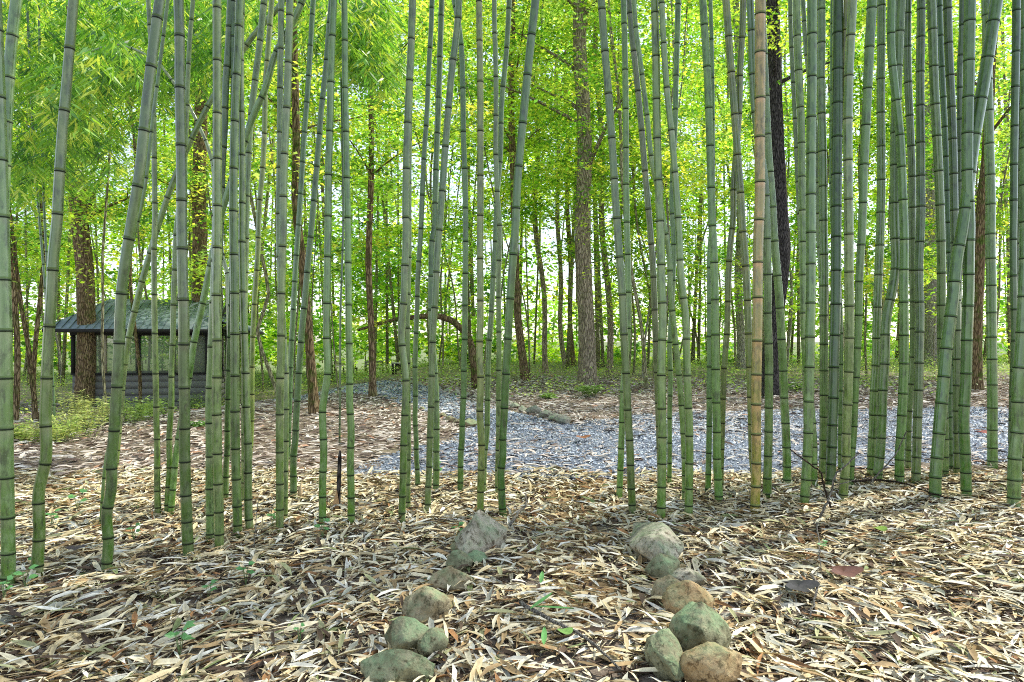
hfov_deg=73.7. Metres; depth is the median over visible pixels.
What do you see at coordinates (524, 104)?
bamboo culm
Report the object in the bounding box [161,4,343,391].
sapling
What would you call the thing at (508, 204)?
sapling
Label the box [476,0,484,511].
bamboo culm
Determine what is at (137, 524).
seedling
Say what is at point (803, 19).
bamboo culm
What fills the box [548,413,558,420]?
border stone
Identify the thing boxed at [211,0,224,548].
bamboo culm
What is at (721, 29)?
sapling
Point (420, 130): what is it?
sapling
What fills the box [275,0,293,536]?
bamboo culm
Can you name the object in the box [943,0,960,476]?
bamboo culm
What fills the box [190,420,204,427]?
fern
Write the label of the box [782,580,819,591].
fallen leaf
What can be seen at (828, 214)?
sapling
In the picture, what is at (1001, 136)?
sapling
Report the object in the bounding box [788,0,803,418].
bamboo culm
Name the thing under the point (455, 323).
bent tree
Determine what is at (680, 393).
bamboo culm
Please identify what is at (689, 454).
bamboo culm
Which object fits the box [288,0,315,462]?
bamboo culm
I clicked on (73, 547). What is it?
fallen leaf
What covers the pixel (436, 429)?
bamboo culm
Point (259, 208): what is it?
bamboo culm
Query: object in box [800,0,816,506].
bamboo culm
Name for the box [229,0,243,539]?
bamboo culm
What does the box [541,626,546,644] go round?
bamboo leaf
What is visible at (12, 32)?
bamboo culm
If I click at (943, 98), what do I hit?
bamboo culm
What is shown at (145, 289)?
sapling
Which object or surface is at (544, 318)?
tree
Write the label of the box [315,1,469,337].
sapling
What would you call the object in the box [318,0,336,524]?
bamboo culm
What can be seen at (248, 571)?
seedling
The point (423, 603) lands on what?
stone
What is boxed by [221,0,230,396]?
bamboo culm
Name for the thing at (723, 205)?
sapling
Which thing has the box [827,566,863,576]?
fallen leaf
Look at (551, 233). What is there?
sky
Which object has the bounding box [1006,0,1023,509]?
bamboo culm
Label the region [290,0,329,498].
bamboo culm
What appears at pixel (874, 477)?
fallen twig
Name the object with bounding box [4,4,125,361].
sapling
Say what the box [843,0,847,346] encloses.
bamboo culm
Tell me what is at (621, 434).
bamboo culm
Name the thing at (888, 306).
bamboo culm
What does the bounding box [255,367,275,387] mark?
shrub
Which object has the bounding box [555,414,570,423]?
border stone
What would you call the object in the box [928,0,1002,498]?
bamboo culm
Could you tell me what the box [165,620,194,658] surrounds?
seedling
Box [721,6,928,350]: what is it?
sapling
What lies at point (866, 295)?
sapling
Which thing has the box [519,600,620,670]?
fallen branch
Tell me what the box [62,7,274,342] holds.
sapling
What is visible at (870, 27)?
bamboo culm
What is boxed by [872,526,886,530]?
fallen leaf
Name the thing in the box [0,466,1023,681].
leaf litter
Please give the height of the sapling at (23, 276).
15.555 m
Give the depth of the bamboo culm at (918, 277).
5.84 m
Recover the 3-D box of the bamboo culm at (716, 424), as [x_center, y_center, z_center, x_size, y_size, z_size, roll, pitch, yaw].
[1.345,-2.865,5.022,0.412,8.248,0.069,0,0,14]
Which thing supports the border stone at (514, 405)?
on the ground at (594, 672)
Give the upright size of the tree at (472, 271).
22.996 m
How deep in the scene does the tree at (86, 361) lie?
19.32 m
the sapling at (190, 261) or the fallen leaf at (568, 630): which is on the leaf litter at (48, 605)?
the fallen leaf at (568, 630)
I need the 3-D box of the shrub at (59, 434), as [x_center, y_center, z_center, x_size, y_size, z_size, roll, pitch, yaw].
[-5.419,1.032,8.226,0.842,0.363,0.767,0,0,38]
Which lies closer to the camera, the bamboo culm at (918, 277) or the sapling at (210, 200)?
the bamboo culm at (918, 277)
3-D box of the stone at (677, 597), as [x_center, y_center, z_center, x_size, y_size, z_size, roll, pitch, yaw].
[0.756,1.128,2.937,0.225,0.197,0.182,0,0,0]
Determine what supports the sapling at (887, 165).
on the ground at (594, 672)
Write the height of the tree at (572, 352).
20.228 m
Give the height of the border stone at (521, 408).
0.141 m
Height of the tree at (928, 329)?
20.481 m
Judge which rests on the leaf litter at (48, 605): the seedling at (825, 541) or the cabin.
the seedling at (825, 541)
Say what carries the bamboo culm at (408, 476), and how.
on the ground at (594, 672)
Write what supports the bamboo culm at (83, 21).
on the ground at (594, 672)
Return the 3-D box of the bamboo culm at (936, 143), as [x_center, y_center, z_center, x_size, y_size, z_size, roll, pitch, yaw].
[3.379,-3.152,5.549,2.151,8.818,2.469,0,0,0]
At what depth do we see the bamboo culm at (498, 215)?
5.16 m
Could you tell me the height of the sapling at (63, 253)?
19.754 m
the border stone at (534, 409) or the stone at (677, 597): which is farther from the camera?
the border stone at (534, 409)
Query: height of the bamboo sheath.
0.161 m
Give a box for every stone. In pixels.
[360,648,435,681]
[384,616,428,650]
[401,586,449,626]
[416,627,448,657]
[429,566,474,593]
[445,416,455,420]
[445,550,472,571]
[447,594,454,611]
[450,542,457,550]
[465,418,476,426]
[468,550,487,565]
[510,402,520,408]
[518,405,526,411]
[526,405,540,413]
[539,410,552,418]
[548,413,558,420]
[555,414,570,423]
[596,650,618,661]
[645,553,679,578]
[645,628,683,681]
[650,574,679,606]
[661,580,714,613]
[668,601,731,651]
[671,567,706,585]
[680,641,742,681]
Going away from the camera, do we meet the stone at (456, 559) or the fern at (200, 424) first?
the stone at (456, 559)
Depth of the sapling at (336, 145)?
15.10 m
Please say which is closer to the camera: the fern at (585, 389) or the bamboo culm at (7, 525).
the bamboo culm at (7, 525)
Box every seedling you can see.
[0,575,13,597]
[13,564,38,590]
[45,508,60,523]
[68,488,87,508]
[126,522,141,539]
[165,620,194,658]
[201,579,217,599]
[235,561,254,584]
[267,508,275,529]
[293,622,304,642]
[313,518,329,537]
[451,522,463,534]
[817,539,827,557]
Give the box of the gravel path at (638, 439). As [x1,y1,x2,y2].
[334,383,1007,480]
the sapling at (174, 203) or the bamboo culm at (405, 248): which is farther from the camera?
the sapling at (174, 203)
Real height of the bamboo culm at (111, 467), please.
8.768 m
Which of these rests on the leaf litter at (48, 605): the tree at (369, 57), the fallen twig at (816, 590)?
the fallen twig at (816, 590)
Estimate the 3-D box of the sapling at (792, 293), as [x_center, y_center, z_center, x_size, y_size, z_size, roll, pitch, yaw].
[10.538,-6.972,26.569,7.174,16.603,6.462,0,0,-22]
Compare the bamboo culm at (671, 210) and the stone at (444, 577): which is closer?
the stone at (444, 577)
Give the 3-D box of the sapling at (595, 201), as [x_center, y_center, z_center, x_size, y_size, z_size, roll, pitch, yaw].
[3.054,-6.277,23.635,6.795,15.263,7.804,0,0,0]
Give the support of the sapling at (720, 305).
on the ground at (594, 672)
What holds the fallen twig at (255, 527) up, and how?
on the leaf litter at (48, 605)
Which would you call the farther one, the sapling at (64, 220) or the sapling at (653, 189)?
the sapling at (653, 189)
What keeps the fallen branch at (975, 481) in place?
on the leaf litter at (48, 605)
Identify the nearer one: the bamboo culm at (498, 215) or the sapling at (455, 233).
the bamboo culm at (498, 215)
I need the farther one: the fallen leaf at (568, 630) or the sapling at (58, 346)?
the sapling at (58, 346)
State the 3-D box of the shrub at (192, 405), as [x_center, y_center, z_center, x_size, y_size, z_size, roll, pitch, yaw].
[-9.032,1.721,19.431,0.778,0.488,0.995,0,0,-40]
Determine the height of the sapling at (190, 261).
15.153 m
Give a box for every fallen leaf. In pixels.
[65,544,86,549]
[557,627,572,633]
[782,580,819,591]
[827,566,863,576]
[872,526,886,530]
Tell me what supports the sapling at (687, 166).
on the ground at (594, 672)
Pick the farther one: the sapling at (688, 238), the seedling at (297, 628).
the sapling at (688, 238)
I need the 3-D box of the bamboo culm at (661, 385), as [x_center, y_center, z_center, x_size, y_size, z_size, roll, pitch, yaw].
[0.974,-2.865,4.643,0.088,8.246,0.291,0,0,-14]
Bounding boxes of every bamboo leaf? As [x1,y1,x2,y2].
[530,592,552,608]
[536,606,573,608]
[539,571,543,582]
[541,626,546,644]
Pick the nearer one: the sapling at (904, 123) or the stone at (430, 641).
the stone at (430, 641)
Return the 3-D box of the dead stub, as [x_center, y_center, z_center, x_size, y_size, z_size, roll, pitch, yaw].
[-1.218,0.988,4.732,0.052,0.451,0.077,0,0,22]
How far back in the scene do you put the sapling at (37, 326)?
13.40 m
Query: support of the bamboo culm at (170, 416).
on the ground at (594, 672)
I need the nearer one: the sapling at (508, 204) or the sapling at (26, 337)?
the sapling at (26, 337)
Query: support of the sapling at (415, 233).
on the ground at (594, 672)
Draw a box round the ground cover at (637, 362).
[13,347,1009,419]
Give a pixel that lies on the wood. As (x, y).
(270, 340)
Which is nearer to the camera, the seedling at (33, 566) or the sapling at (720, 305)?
the seedling at (33, 566)
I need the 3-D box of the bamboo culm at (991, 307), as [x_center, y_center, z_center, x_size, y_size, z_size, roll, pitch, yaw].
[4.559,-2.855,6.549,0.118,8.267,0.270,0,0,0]
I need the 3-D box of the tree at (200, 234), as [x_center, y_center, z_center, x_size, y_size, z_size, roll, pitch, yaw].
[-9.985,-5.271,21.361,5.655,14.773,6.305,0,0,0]
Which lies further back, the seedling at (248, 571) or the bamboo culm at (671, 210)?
the bamboo culm at (671, 210)
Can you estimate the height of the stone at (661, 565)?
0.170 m
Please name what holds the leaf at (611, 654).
on the ground at (594, 672)
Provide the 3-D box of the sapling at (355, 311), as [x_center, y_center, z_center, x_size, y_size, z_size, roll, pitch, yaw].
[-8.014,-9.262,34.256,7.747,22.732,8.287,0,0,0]
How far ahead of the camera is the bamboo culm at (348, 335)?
4.39 m
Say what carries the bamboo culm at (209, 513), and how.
on the ground at (594, 672)
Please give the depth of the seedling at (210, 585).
3.16 m
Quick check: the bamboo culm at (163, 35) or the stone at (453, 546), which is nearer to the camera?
the stone at (453, 546)
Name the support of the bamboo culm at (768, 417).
on the ground at (594, 672)
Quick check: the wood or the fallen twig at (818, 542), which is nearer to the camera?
the fallen twig at (818, 542)
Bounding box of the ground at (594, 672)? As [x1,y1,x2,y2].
[0,342,1023,681]
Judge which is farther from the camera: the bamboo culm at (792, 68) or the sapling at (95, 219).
the sapling at (95, 219)
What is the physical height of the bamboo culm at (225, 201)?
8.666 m
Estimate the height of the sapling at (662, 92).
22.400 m
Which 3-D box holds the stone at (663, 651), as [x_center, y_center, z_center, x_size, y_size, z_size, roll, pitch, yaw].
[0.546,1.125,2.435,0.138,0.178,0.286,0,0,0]
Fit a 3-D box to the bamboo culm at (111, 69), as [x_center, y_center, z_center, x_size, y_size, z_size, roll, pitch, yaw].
[-3.842,-1.078,6.825,1.712,4.604,3.606,0,0,-35]
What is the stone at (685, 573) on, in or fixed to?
on the ground at (594, 672)
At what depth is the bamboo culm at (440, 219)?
4.64 m
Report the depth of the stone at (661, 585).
3.05 m
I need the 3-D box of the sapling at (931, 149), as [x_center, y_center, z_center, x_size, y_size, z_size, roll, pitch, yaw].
[14.984,-6.559,24.640,6.400,15.813,7.566,0,0,31]
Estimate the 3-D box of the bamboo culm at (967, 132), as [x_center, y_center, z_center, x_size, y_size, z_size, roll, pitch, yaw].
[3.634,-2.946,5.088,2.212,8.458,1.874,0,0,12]
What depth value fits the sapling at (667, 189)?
20.79 m
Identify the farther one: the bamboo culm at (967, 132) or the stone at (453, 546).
the bamboo culm at (967, 132)
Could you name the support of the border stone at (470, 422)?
on the gravel path at (638, 439)
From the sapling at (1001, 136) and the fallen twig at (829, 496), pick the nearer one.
the fallen twig at (829, 496)
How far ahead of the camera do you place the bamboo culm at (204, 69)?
7.17 m
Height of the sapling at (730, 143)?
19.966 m
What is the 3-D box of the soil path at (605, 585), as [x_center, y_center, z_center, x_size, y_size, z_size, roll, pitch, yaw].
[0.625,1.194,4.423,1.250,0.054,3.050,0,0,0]
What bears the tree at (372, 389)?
on the ground at (594, 672)
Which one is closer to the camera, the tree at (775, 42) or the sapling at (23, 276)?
the tree at (775, 42)
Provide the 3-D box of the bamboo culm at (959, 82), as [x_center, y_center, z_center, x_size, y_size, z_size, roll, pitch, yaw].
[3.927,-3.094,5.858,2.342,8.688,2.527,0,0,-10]
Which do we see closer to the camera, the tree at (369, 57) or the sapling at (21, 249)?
the tree at (369, 57)
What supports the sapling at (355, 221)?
on the ground at (594, 672)
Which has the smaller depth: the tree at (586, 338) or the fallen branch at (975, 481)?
the fallen branch at (975, 481)
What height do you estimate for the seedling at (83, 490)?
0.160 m
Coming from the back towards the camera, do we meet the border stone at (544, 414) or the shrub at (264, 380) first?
the shrub at (264, 380)
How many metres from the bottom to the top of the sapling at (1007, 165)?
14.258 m
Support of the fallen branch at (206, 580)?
on the leaf litter at (48, 605)
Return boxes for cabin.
[42,298,263,406]
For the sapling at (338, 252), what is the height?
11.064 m
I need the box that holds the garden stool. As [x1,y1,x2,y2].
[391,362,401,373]
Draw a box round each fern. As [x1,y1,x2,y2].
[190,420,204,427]
[537,392,558,398]
[574,384,606,397]
[788,382,802,391]
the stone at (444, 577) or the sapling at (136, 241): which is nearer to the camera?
the stone at (444, 577)
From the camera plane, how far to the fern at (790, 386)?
16.20 m
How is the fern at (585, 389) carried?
on the ground at (594, 672)
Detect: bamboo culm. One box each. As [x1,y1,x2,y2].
[0,0,15,587]
[2,0,147,432]
[4,0,22,213]
[10,0,173,440]
[22,32,230,462]
[31,0,78,580]
[99,0,169,527]
[100,0,164,572]
[117,0,285,466]
[127,0,285,169]
[146,0,160,517]
[164,0,194,511]
[168,0,305,514]
[173,0,193,557]
[205,0,213,541]
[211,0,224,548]
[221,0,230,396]
[223,0,235,499]
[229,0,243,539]
[238,0,253,533]
[241,0,267,500]
[249,0,274,456]
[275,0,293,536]
[276,0,288,519]
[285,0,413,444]
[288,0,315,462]
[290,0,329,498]
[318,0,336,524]
[341,0,354,525]
[398,0,415,524]
[405,94,412,512]
[412,0,434,486]
[424,0,461,513]
[428,0,444,490]
[452,0,468,495]
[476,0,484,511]
[484,0,511,491]
[492,0,501,493]
[497,0,539,516]
[597,0,635,513]
[616,0,631,497]
[627,0,657,469]
[632,0,684,499]
[651,0,666,518]
[659,0,693,519]
[667,0,680,482]
[699,0,722,505]
[705,0,714,492]
[720,0,745,488]
[722,0,751,474]
[746,0,773,497]
[750,0,765,513]
[765,30,791,483]
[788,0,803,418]
[792,0,817,486]
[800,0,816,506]
[800,0,819,293]
[817,0,828,478]
[825,0,843,489]
[829,0,842,469]
[838,0,856,499]
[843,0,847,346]
[849,0,876,488]
[867,0,885,475]
[873,0,905,482]
[886,0,908,481]
[903,0,915,468]
[911,0,925,484]
[927,0,948,476]
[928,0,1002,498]
[936,0,952,470]
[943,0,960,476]
[956,0,963,320]
[958,0,975,497]
[981,0,997,468]
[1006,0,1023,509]
[1008,0,1023,488]
[1008,31,1020,445]
[1022,442,1023,471]
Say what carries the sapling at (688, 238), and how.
on the ground at (594, 672)
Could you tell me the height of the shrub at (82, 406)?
0.567 m
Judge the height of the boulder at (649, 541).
0.257 m
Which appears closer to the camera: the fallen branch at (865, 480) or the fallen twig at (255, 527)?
the fallen twig at (255, 527)
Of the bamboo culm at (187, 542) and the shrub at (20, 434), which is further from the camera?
the shrub at (20, 434)
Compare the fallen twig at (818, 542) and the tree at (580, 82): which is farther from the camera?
the tree at (580, 82)
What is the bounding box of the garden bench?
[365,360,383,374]
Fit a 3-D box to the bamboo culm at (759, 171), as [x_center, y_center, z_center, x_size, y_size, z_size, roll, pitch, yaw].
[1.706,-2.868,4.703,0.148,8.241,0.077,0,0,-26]
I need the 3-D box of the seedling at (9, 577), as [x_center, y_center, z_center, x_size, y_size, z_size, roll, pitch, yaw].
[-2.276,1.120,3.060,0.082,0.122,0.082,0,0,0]
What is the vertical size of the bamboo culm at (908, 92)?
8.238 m
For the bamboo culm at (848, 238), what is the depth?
4.95 m
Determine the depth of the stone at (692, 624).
2.52 m
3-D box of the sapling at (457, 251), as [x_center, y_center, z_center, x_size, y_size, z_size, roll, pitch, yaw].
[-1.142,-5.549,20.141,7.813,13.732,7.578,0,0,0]
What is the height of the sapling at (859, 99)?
14.960 m
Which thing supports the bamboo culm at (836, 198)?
on the ground at (594, 672)
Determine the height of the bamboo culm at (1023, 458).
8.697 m
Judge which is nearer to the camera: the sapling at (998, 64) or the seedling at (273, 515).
the seedling at (273, 515)
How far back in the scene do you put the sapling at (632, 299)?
21.56 m
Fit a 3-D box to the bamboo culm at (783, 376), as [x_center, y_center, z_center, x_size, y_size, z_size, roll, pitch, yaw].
[1.698,-3.138,5.485,2.528,8.809,1.395,0,0,-28]
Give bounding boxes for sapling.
[2,0,137,418]
[2,1,142,338]
[3,1,120,419]
[4,0,126,419]
[4,0,160,419]
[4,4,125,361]
[5,3,138,384]
[10,0,138,377]
[10,1,82,322]
[12,0,171,280]
[13,0,253,424]
[15,0,174,339]
[22,0,194,370]
[57,36,249,370]
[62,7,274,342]
[86,0,172,406]
[104,3,298,299]
[113,40,298,315]
[136,0,444,395]
[137,0,320,385]
[140,33,340,336]
[144,0,449,338]
[151,0,393,312]
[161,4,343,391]
[191,0,427,397]
[196,0,338,392]
[288,14,439,334]
[289,4,426,378]
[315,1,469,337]
[344,0,541,370]
[351,0,526,369]
[352,0,505,366]
[379,1,599,375]
[417,0,616,314]
[420,0,574,367]
[431,0,627,366]
[505,1,719,289]
[509,1,702,366]
[524,0,729,376]
[545,0,751,325]
[548,0,806,376]
[554,0,733,378]
[558,0,736,307]
[589,30,733,363]
[627,0,827,311]
[630,4,806,354]
[632,0,817,366]
[639,0,793,363]
[666,0,857,294]
[694,0,889,370]
[718,2,933,326]
[719,0,929,370]
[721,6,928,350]
[728,0,935,375]
[782,0,1009,313]
[784,0,1009,295]
[795,0,1010,349]
[842,6,1011,373]
[853,0,1011,303]
[857,0,1010,300]
[923,11,1011,329]
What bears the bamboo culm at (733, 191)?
on the ground at (594, 672)
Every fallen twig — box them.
[253,503,257,547]
[790,449,833,512]
[809,573,818,616]
[810,453,870,527]
[816,522,821,569]
[870,431,906,483]
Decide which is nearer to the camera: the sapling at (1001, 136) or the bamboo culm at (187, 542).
the bamboo culm at (187, 542)
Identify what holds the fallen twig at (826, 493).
on the ground at (594, 672)
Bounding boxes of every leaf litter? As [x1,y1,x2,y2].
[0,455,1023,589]
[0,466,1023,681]
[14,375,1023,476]
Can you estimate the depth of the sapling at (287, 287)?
19.54 m
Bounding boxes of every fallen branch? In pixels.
[171,577,250,581]
[509,493,527,525]
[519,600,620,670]
[852,479,962,501]
[947,480,1005,483]
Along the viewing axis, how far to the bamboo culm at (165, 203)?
6.40 m
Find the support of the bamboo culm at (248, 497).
on the ground at (594, 672)
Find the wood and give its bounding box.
[2,0,1011,385]
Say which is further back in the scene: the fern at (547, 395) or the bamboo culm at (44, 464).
the fern at (547, 395)
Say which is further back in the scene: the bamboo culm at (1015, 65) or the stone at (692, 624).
the bamboo culm at (1015, 65)
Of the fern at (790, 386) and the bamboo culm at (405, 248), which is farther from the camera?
the fern at (790, 386)
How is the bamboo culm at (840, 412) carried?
on the ground at (594, 672)
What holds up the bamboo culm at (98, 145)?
on the ground at (594, 672)
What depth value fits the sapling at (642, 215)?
21.65 m
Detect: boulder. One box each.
[454,509,506,553]
[629,522,683,561]
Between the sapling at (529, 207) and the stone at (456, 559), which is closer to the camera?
the stone at (456, 559)
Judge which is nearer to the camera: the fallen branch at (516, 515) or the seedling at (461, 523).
the seedling at (461, 523)
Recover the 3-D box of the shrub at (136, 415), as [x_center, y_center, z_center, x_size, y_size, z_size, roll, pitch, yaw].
[-5.717,1.001,9.956,1.003,0.402,0.948,0,0,0]
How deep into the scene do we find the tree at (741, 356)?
28.25 m
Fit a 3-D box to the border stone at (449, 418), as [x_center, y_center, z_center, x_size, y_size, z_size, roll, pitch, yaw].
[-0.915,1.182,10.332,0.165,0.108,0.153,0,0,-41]
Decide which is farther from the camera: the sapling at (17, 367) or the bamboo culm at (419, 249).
the sapling at (17, 367)
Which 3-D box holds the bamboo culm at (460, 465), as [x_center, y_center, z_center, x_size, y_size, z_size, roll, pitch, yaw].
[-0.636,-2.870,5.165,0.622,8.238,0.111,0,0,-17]
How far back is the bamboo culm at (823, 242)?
5.73 m
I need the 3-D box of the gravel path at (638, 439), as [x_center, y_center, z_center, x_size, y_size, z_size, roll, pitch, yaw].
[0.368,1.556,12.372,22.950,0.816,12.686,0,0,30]
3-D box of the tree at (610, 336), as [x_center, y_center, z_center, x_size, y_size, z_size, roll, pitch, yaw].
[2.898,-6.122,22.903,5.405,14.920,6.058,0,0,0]
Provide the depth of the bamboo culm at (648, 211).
5.35 m
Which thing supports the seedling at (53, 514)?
on the leaf litter at (48, 605)
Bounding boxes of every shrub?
[14,421,39,441]
[24,409,107,442]
[55,389,109,432]
[96,395,162,424]
[137,398,167,416]
[190,393,204,408]
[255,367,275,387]
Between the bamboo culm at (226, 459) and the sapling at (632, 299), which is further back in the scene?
the sapling at (632, 299)
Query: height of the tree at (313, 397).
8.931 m
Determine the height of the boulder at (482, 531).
0.291 m
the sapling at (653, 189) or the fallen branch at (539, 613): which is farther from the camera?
the sapling at (653, 189)
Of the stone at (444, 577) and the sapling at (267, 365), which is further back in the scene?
the sapling at (267, 365)
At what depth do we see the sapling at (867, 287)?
20.80 m
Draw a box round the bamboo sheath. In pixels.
[297,481,301,496]
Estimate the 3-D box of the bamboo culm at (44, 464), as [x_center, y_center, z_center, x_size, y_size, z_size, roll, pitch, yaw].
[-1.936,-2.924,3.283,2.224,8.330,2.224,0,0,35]
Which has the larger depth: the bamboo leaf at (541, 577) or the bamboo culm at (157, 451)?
the bamboo culm at (157, 451)
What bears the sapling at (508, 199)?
on the ground at (594, 672)
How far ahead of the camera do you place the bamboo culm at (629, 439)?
4.65 m
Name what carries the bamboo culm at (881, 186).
on the ground at (594, 672)
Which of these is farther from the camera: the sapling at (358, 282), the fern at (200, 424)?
the sapling at (358, 282)
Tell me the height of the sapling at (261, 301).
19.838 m
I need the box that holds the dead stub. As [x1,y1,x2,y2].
[332,451,341,510]
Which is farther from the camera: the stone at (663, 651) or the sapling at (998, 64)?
the sapling at (998, 64)
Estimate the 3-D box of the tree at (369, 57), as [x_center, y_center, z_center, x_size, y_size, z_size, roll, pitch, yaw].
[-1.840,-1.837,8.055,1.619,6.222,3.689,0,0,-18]
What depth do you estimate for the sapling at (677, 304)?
34.55 m
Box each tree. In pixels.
[5,2,193,408]
[104,0,267,394]
[173,0,435,415]
[267,0,537,398]
[313,297,476,389]
[413,0,501,347]
[414,0,620,380]
[432,0,731,384]
[439,6,608,372]
[507,0,750,387]
[516,0,619,367]
[518,0,685,375]
[522,1,618,365]
[661,0,915,397]
[665,0,805,368]
[854,0,1009,365]
[873,0,1011,391]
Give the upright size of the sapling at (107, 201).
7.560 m
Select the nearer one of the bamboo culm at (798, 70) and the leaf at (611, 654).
the leaf at (611, 654)
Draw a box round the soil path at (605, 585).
[512,478,657,617]
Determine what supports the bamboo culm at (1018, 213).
on the ground at (594, 672)
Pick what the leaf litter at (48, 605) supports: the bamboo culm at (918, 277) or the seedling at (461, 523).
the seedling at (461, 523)
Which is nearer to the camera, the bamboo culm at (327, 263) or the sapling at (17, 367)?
the bamboo culm at (327, 263)
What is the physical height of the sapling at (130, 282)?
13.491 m
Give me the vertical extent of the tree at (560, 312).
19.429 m
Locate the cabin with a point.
(143, 326)
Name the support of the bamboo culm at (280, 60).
on the ground at (594, 672)
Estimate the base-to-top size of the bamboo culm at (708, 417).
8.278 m
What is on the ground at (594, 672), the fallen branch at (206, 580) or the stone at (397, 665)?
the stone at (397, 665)
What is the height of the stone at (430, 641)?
0.126 m
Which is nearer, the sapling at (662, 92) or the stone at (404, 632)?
the stone at (404, 632)
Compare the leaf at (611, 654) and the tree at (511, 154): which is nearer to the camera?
the leaf at (611, 654)
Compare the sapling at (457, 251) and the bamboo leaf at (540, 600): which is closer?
the bamboo leaf at (540, 600)
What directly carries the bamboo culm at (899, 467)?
on the ground at (594, 672)
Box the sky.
[2,0,1011,342]
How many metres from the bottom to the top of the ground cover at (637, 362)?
2.768 m
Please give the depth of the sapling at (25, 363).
35.51 m
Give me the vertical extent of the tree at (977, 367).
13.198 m
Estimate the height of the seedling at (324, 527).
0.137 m
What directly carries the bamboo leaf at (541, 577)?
on the leaf litter at (48, 605)
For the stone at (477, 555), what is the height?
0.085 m
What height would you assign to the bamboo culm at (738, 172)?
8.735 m
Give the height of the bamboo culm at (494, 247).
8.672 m
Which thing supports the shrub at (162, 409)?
on the ground at (594, 672)
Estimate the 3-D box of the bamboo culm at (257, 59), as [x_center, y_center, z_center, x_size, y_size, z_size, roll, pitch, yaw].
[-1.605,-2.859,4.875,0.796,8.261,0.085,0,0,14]

